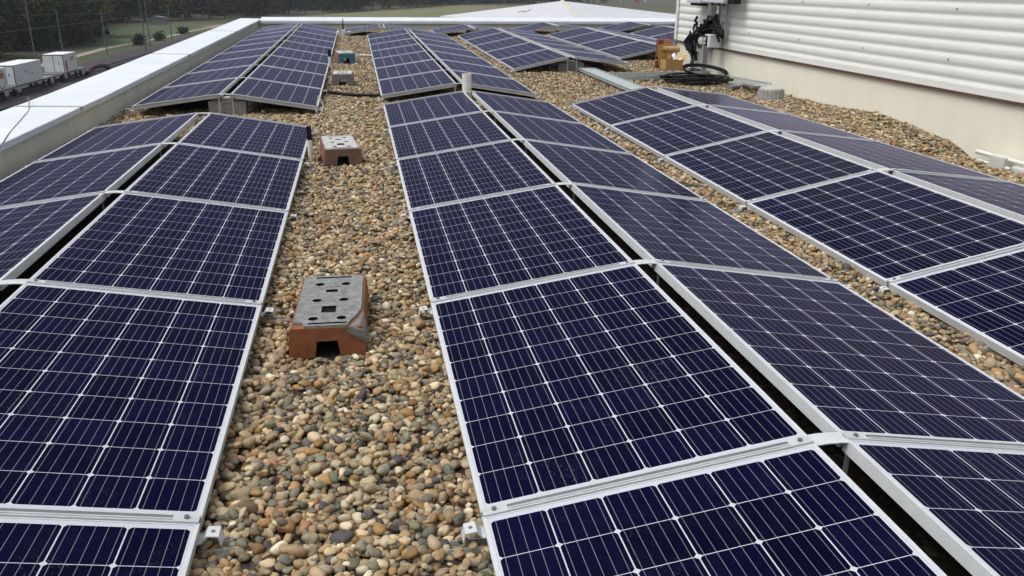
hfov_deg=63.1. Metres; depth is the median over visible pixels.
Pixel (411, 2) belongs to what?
broadleaf tree
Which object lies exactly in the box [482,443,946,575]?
solar panel
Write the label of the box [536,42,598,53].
solar panel
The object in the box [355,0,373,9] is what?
broadleaf tree
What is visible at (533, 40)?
solar panel
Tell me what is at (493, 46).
solar panel
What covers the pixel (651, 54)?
roof deck
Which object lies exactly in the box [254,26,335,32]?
panel support
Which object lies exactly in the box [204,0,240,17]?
broadleaf tree
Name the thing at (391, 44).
solar panel
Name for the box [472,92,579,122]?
solar panel
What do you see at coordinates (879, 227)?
solar panel
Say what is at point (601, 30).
solar panel
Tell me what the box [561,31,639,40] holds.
panel support
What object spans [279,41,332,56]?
solar panel
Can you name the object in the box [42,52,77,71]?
freight container
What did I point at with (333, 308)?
hollow block
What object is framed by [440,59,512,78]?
solar panel
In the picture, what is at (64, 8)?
broadleaf tree
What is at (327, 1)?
broadleaf tree
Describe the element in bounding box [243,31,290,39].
solar panel
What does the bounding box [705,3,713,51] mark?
conduit
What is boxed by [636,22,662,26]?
solar panel
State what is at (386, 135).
panel support
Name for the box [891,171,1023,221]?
solar panel
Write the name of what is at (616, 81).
cable tray
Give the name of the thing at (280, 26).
solar panel
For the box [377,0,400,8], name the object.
broadleaf tree
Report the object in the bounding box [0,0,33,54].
broadleaf tree
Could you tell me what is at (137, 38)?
bush
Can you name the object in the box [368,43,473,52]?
panel support
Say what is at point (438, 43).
solar panel
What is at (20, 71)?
freight container
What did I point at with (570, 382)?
solar panel
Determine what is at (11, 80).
door
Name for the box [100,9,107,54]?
railway mast
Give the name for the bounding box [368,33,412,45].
solar panel
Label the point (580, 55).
solar panel
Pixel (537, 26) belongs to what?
solar panel
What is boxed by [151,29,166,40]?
bush
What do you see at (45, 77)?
flat wagon
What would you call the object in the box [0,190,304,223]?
panel support
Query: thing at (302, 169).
panel support
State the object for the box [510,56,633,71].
panel support
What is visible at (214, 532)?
panel support
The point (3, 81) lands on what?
freight container
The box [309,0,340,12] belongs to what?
broadleaf tree
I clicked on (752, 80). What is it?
rail offcut
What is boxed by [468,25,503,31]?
solar panel
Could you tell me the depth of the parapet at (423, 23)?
25.26 m
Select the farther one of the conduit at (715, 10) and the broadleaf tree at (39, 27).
the broadleaf tree at (39, 27)
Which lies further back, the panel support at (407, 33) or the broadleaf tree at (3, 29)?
the broadleaf tree at (3, 29)
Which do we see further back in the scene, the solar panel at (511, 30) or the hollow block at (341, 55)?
the solar panel at (511, 30)
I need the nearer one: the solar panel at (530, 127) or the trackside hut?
the solar panel at (530, 127)
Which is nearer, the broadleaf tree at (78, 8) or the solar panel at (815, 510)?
the solar panel at (815, 510)
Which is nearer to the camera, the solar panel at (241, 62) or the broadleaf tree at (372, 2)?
the solar panel at (241, 62)
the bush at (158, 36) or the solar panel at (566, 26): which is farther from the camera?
the bush at (158, 36)
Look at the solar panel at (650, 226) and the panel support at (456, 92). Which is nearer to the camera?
the solar panel at (650, 226)
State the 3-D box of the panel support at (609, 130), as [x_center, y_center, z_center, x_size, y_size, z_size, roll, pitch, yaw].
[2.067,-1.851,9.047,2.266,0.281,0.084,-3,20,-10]
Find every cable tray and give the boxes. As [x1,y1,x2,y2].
[577,64,643,91]
[610,71,724,79]
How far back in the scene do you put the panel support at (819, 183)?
5.89 m
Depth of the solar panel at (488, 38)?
19.71 m
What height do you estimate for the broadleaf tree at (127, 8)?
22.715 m
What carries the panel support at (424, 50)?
on the roof deck at (910, 528)
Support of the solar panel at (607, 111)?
on the roof deck at (910, 528)
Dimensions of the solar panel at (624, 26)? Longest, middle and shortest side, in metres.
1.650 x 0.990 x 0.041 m
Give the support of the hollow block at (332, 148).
on the gravel
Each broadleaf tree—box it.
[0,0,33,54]
[0,6,27,50]
[0,16,24,56]
[1,0,40,49]
[1,0,63,50]
[2,0,37,35]
[12,3,65,50]
[19,0,59,47]
[28,0,85,47]
[32,0,78,46]
[33,3,77,47]
[35,0,115,44]
[53,0,110,42]
[57,6,90,45]
[66,9,101,44]
[67,5,117,41]
[68,0,111,41]
[87,0,116,36]
[113,0,144,22]
[113,0,160,21]
[124,0,166,20]
[139,0,188,19]
[162,0,220,19]
[189,0,228,18]
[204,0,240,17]
[254,0,294,15]
[275,0,308,14]
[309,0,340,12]
[312,0,339,11]
[322,0,351,11]
[333,0,359,11]
[340,0,368,10]
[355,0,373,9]
[365,0,379,9]
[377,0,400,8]
[391,0,409,7]
[401,0,415,7]
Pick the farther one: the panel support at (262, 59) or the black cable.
the panel support at (262, 59)
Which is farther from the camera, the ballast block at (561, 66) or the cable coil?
the ballast block at (561, 66)
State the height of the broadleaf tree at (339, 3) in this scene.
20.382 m
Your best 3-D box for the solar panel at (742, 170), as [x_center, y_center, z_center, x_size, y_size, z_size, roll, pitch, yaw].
[1.969,-0.985,6.649,0.990,0.041,1.650,-14,22,-5]
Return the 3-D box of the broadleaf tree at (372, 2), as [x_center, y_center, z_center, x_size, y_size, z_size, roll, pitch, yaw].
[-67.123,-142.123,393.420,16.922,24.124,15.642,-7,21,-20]
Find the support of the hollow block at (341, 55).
on the roof deck at (910, 528)
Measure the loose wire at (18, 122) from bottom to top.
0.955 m
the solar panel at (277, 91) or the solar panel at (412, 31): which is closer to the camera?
the solar panel at (277, 91)
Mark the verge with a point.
(97, 56)
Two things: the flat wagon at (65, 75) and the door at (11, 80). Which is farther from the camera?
the flat wagon at (65, 75)
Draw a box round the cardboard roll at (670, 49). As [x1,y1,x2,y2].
[661,46,679,51]
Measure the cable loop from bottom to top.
0.152 m
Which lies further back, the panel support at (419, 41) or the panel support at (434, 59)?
the panel support at (419, 41)
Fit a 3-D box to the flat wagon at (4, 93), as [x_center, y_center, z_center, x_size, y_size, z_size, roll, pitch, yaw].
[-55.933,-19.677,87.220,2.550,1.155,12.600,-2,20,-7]
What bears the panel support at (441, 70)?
on the roof deck at (910, 528)
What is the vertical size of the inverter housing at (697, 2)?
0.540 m
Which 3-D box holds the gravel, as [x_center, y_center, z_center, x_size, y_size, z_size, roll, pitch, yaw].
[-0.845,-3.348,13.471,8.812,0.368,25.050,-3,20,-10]
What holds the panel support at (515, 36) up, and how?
on the roof deck at (910, 528)
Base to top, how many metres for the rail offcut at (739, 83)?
0.050 m
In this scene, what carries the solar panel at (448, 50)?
on the panel support at (424, 50)
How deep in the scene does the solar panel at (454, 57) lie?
14.85 m
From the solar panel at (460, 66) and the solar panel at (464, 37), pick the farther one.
the solar panel at (464, 37)
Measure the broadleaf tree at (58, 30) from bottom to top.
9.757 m
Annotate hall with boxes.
[440,0,675,17]
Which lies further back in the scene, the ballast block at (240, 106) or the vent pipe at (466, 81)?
the vent pipe at (466, 81)
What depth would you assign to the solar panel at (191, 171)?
5.93 m
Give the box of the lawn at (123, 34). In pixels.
[71,23,198,50]
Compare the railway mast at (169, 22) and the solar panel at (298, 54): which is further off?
the railway mast at (169, 22)
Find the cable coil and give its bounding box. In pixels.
[659,73,733,84]
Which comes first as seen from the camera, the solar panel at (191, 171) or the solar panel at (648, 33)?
the solar panel at (191, 171)
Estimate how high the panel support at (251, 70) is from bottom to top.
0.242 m
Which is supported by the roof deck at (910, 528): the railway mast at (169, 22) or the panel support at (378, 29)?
the panel support at (378, 29)
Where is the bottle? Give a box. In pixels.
[654,56,657,67]
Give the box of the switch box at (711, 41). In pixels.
[704,34,721,48]
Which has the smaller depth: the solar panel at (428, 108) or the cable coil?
the solar panel at (428, 108)
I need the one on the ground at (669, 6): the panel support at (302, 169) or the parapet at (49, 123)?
the parapet at (49, 123)
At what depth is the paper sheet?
14.96 m
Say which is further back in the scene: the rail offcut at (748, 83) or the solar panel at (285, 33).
the solar panel at (285, 33)
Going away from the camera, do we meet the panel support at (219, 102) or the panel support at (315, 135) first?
the panel support at (315, 135)
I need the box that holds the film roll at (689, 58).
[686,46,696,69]
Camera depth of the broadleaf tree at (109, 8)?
187.51 m
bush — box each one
[129,33,150,44]
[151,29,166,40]
[176,24,189,33]
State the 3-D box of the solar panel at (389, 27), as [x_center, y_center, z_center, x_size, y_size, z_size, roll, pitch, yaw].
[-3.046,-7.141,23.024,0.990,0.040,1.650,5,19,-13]
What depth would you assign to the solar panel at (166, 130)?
7.34 m
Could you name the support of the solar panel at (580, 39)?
on the panel support at (613, 36)
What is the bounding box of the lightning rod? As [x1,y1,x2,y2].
[336,19,350,36]
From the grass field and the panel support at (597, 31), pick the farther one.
the grass field
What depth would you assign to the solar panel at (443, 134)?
7.72 m
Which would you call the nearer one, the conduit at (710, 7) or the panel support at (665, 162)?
the panel support at (665, 162)
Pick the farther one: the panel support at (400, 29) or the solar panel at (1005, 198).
the panel support at (400, 29)
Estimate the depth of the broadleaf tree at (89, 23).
167.22 m
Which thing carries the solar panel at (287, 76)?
on the panel support at (245, 77)
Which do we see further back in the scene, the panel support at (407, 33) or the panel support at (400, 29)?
the panel support at (400, 29)
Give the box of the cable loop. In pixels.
[682,63,727,77]
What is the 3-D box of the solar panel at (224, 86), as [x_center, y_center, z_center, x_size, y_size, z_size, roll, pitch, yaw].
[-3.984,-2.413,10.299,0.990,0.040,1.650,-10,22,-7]
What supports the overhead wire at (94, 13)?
attached to the railway mast at (147, 22)
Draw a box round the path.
[41,24,223,66]
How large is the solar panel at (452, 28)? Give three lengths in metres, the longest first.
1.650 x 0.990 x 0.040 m
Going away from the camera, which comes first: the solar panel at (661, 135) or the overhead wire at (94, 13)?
the solar panel at (661, 135)
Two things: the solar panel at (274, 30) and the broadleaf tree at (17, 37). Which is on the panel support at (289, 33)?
the solar panel at (274, 30)
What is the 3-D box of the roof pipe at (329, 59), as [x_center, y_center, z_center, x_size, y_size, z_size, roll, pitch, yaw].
[-3.176,-3.979,14.547,0.054,0.340,0.054,-3,20,-10]
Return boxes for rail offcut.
[728,81,784,90]
[729,76,771,84]
[740,82,758,85]
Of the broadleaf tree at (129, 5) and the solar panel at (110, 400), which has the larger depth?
the broadleaf tree at (129, 5)
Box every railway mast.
[24,0,35,58]
[55,10,63,51]
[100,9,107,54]
[139,0,146,50]
[144,0,151,45]
[167,4,171,38]
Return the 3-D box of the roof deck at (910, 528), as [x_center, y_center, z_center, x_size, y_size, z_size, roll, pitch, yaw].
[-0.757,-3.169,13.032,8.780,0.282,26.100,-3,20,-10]
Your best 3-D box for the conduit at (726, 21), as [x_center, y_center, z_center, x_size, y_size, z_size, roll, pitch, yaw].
[3.467,-4.304,13.503,0.058,0.580,0.058,-3,20,-10]
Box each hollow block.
[289,274,368,358]
[320,135,361,165]
[332,70,353,85]
[335,50,355,63]
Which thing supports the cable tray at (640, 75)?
on the roof deck at (910, 528)
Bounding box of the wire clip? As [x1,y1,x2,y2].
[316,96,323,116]
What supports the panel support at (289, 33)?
on the roof deck at (910, 528)
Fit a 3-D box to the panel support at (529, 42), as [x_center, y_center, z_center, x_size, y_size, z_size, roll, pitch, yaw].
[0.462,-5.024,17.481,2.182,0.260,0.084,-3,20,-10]
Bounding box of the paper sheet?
[670,53,684,59]
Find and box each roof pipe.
[306,126,312,160]
[328,50,331,68]
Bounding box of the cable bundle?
[684,14,723,70]
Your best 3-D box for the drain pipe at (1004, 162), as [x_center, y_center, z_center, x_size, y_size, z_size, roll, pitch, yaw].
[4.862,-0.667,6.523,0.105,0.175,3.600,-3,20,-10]
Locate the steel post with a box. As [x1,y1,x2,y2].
[700,36,707,70]
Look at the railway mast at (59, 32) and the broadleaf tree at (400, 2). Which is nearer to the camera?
the railway mast at (59, 32)
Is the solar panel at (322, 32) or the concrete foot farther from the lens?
the solar panel at (322, 32)
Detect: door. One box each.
[5,67,15,84]
[43,56,64,71]
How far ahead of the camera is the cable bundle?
14.21 m
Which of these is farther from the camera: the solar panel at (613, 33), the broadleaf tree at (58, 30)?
the broadleaf tree at (58, 30)
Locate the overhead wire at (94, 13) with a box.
[1,0,207,32]
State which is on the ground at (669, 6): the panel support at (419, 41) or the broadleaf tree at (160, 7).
the broadleaf tree at (160, 7)
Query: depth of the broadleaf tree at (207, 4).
284.66 m
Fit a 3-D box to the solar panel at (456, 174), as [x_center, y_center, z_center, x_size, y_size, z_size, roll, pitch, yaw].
[-0.334,-0.863,6.252,0.990,0.040,1.650,-11,22,-7]
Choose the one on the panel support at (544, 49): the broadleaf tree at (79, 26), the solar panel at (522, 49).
the solar panel at (522, 49)
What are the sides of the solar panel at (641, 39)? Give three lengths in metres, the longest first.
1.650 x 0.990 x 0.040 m
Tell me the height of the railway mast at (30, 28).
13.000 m
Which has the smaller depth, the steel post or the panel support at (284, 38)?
the steel post
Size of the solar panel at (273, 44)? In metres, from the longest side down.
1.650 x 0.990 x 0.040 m
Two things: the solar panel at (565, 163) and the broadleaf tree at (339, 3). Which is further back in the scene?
the broadleaf tree at (339, 3)
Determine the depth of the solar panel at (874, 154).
6.72 m
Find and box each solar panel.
[0,144,162,205]
[0,193,105,290]
[0,282,261,529]
[0,516,199,575]
[30,193,287,308]
[38,113,198,161]
[126,143,302,214]
[131,78,238,109]
[165,65,252,87]
[179,113,311,164]
[188,55,263,73]
[207,47,271,61]
[220,41,279,53]
[230,78,321,109]
[233,35,284,46]
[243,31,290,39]
[248,65,325,90]
[252,27,294,34]
[258,23,298,30]
[261,56,328,75]
[271,47,328,64]
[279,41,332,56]
[286,35,334,48]
[291,31,335,42]
[296,27,336,36]
[300,23,337,31]
[344,24,380,34]
[367,29,407,38]
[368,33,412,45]
[370,38,417,50]
[371,44,423,58]
[373,51,432,67]
[375,59,441,80]
[378,70,456,98]
[383,24,416,32]
[383,92,481,127]
[389,112,510,161]
[396,140,553,211]
[409,29,451,38]
[409,184,631,303]
[413,33,459,43]
[418,38,469,50]
[424,44,480,57]
[431,24,471,33]
[431,51,494,66]
[431,263,806,521]
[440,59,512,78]
[450,70,536,96]
[458,28,502,41]
[465,32,514,47]
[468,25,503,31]
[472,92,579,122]
[475,37,528,52]
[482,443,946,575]
[485,42,546,60]
[493,111,627,153]
[498,28,545,36]
[498,49,568,70]
[509,32,560,41]
[515,22,555,31]
[521,37,579,47]
[523,140,701,198]
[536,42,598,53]
[547,22,578,28]
[548,27,596,40]
[554,49,629,65]
[562,31,615,44]
[570,184,829,277]
[572,88,693,128]
[578,36,638,50]
[586,27,637,35]
[597,41,655,59]
[600,22,645,31]
[603,31,653,39]
[610,105,764,158]
[623,36,674,44]
[630,26,674,37]
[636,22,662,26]
[649,32,675,42]
[654,262,1023,446]
[656,87,783,113]
[664,131,873,206]
[707,105,871,139]
[747,170,1023,287]
[780,131,1007,181]
[842,438,1023,575]
[889,248,1023,365]
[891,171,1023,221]
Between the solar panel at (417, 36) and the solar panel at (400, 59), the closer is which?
the solar panel at (400, 59)
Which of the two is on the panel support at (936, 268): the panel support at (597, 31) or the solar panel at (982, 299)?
the solar panel at (982, 299)
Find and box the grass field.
[200,5,675,27]
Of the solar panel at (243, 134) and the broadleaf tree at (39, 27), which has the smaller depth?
the solar panel at (243, 134)
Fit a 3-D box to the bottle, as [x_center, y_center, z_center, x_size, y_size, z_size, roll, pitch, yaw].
[2.639,-4.120,15.221,0.076,0.200,0.076,-3,20,-10]
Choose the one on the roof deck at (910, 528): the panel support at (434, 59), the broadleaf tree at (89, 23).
the panel support at (434, 59)
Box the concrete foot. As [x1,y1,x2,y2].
[756,87,784,99]
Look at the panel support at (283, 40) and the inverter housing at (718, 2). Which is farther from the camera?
the panel support at (283, 40)
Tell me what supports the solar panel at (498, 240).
on the panel support at (637, 262)
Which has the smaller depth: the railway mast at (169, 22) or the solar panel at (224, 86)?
the solar panel at (224, 86)
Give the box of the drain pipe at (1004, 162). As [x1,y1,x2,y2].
[975,149,1023,173]
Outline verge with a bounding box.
[42,22,228,72]
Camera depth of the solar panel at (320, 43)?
18.21 m
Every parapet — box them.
[0,18,259,180]
[259,17,674,29]
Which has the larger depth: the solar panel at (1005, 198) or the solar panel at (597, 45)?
the solar panel at (597, 45)
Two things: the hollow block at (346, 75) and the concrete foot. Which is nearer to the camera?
the concrete foot
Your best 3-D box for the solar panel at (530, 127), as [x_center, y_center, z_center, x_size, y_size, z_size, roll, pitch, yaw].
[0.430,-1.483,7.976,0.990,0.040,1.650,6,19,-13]
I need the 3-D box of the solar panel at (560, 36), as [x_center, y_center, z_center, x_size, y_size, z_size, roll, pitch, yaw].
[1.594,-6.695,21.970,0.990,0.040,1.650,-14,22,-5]
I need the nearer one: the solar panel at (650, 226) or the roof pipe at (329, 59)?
the solar panel at (650, 226)
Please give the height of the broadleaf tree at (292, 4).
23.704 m
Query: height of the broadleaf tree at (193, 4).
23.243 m
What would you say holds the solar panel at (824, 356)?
on the panel support at (820, 439)
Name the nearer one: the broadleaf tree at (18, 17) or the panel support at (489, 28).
the panel support at (489, 28)
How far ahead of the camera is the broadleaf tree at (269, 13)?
314.47 m
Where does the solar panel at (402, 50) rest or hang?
on the panel support at (424, 50)
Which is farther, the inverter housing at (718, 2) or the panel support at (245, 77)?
the inverter housing at (718, 2)
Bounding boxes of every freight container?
[0,59,42,85]
[0,67,8,89]
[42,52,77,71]
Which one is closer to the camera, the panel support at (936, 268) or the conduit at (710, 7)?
the panel support at (936, 268)
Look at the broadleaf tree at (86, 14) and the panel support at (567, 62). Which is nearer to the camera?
the panel support at (567, 62)
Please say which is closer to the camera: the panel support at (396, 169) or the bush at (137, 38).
the panel support at (396, 169)
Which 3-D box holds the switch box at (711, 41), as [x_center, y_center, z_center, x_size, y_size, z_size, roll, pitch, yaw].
[3.313,-4.077,13.807,0.234,0.230,0.220,-3,20,-10]
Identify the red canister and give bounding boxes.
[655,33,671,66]
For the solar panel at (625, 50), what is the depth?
17.27 m
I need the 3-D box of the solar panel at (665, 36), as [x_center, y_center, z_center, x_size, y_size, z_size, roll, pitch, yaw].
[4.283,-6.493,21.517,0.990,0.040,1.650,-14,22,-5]
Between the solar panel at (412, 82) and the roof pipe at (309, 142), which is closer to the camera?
the roof pipe at (309, 142)
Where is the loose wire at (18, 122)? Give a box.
[0,97,29,146]
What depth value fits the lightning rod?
22.10 m
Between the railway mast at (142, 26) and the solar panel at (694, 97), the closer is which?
the solar panel at (694, 97)
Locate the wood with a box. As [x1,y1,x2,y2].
[94,0,583,35]
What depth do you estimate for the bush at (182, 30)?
205.32 m
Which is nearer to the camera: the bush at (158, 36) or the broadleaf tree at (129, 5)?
the bush at (158, 36)
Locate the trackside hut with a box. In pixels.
[147,16,166,24]
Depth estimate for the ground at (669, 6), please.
311.36 m
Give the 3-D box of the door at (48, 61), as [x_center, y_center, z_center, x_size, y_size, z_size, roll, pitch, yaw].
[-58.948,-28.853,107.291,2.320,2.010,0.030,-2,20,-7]
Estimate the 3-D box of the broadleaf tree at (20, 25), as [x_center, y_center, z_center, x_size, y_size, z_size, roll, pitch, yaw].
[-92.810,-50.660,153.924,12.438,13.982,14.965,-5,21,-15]
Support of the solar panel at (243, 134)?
on the panel support at (315, 135)
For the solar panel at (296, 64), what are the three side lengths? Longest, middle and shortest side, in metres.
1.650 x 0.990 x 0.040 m
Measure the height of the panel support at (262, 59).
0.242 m
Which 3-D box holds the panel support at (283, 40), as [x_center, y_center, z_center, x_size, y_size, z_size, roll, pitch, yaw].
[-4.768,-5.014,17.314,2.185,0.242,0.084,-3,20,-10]
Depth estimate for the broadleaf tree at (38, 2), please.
151.22 m
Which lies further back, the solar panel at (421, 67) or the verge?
the verge
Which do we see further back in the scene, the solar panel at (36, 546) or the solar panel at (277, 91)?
the solar panel at (277, 91)
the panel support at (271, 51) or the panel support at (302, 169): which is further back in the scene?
the panel support at (271, 51)
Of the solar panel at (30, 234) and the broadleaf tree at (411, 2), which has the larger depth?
the broadleaf tree at (411, 2)
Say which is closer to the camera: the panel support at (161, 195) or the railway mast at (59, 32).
the panel support at (161, 195)
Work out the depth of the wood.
326.34 m
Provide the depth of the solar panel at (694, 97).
9.86 m
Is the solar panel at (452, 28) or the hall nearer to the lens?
the solar panel at (452, 28)
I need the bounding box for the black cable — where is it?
[322,91,380,97]
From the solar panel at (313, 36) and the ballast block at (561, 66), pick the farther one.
the solar panel at (313, 36)
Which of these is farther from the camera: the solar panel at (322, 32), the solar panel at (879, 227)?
the solar panel at (322, 32)
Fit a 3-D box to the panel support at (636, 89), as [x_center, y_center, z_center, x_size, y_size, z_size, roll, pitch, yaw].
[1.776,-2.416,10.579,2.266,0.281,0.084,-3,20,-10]
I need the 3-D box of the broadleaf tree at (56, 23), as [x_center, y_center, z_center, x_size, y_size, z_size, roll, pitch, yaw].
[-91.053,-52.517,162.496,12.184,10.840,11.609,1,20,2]
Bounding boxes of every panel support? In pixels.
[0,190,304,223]
[0,279,285,325]
[0,507,238,558]
[24,142,315,171]
[86,112,322,136]
[125,93,322,114]
[157,77,326,92]
[181,64,329,78]
[201,55,332,67]
[216,47,334,58]
[232,40,334,50]
[242,35,337,44]
[250,30,332,36]
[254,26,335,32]
[348,24,412,31]
[366,33,455,40]
[367,29,444,34]
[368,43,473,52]
[370,38,464,46]
[370,50,482,61]
[374,69,518,83]
[375,59,499,69]
[375,91,554,112]
[377,83,541,99]
[380,110,589,136]
[385,138,640,171]
[393,182,717,225]
[409,259,851,325]
[448,432,1023,555]
[456,28,529,37]
[463,32,547,41]
[472,36,562,47]
[483,42,581,54]
[495,48,602,62]
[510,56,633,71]
[548,27,620,34]
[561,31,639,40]
[566,86,726,108]
[576,35,656,45]
[595,40,676,52]
[602,104,790,131]
[654,129,877,164]
[733,168,1011,212]
[869,244,1023,296]
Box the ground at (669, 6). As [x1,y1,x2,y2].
[0,0,676,67]
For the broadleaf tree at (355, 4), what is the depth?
371.05 m
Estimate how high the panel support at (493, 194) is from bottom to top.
0.251 m
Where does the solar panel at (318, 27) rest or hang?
on the panel support at (294, 26)
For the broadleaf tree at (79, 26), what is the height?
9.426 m
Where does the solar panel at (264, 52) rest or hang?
on the panel support at (262, 59)
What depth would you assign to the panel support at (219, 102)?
9.62 m
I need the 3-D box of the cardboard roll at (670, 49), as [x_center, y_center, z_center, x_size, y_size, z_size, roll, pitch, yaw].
[2.867,-4.332,15.132,0.345,0.110,0.110,0,20,0]
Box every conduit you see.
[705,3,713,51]
[714,3,716,15]
[718,3,721,22]
[723,4,728,40]
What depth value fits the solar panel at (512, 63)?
14.94 m
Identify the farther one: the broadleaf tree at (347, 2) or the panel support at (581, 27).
the broadleaf tree at (347, 2)
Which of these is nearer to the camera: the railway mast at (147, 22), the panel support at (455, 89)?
the panel support at (455, 89)
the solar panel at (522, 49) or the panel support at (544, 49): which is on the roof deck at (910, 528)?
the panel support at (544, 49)
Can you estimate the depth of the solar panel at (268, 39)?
18.03 m
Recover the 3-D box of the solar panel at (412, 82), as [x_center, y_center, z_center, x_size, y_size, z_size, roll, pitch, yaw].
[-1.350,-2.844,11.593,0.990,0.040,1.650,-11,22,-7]
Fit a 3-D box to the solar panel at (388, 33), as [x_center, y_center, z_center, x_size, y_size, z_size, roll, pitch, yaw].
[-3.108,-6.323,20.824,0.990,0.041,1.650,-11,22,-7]
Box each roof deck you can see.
[0,30,1022,575]
[554,30,677,58]
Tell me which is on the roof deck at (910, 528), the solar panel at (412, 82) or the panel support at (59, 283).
the panel support at (59, 283)
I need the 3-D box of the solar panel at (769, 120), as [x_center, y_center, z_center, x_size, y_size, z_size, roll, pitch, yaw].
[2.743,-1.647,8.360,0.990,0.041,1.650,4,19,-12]
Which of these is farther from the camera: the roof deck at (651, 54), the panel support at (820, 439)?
the roof deck at (651, 54)
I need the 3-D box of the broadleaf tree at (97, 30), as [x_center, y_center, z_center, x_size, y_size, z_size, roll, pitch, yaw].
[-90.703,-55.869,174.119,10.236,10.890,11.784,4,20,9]
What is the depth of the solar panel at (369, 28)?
22.60 m
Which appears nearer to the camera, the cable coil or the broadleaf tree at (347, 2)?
the cable coil
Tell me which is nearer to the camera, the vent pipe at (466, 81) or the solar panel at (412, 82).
the vent pipe at (466, 81)
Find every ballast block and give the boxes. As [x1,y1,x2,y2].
[208,96,247,114]
[556,60,583,71]
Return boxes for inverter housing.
[687,0,707,5]
[702,0,740,5]
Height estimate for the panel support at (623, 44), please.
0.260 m
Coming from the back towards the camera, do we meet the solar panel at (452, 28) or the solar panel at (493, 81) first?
the solar panel at (452, 28)
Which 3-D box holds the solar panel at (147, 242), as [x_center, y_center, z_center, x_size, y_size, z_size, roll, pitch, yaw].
[-1.781,-0.243,4.512,0.990,0.040,1.650,6,19,-13]
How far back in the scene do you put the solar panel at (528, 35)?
19.93 m
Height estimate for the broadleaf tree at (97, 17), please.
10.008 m
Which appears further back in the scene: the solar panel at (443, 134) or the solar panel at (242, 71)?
the solar panel at (242, 71)
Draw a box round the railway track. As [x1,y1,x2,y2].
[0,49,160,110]
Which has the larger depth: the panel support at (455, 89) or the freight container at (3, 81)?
the freight container at (3, 81)
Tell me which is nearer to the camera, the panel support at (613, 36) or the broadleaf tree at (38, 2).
the panel support at (613, 36)
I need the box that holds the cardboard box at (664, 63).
[658,44,685,69]
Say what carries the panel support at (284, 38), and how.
on the roof deck at (910, 528)
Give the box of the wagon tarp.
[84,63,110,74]
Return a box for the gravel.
[8,29,1023,575]
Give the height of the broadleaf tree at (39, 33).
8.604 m
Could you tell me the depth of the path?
163.90 m
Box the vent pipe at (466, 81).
[462,73,470,97]
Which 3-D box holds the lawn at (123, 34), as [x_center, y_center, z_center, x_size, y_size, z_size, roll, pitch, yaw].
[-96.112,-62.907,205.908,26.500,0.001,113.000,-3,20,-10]
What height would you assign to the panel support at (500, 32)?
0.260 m
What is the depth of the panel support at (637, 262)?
3.96 m
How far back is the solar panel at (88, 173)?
5.84 m
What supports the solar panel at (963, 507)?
on the panel support at (820, 439)
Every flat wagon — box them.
[0,75,55,95]
[0,88,11,99]
[42,67,86,81]
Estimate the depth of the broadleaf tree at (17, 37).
152.28 m
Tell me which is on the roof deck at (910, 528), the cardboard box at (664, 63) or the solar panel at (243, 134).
the cardboard box at (664, 63)
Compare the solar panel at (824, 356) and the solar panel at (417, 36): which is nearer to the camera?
the solar panel at (824, 356)
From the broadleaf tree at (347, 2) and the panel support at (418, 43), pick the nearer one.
the panel support at (418, 43)

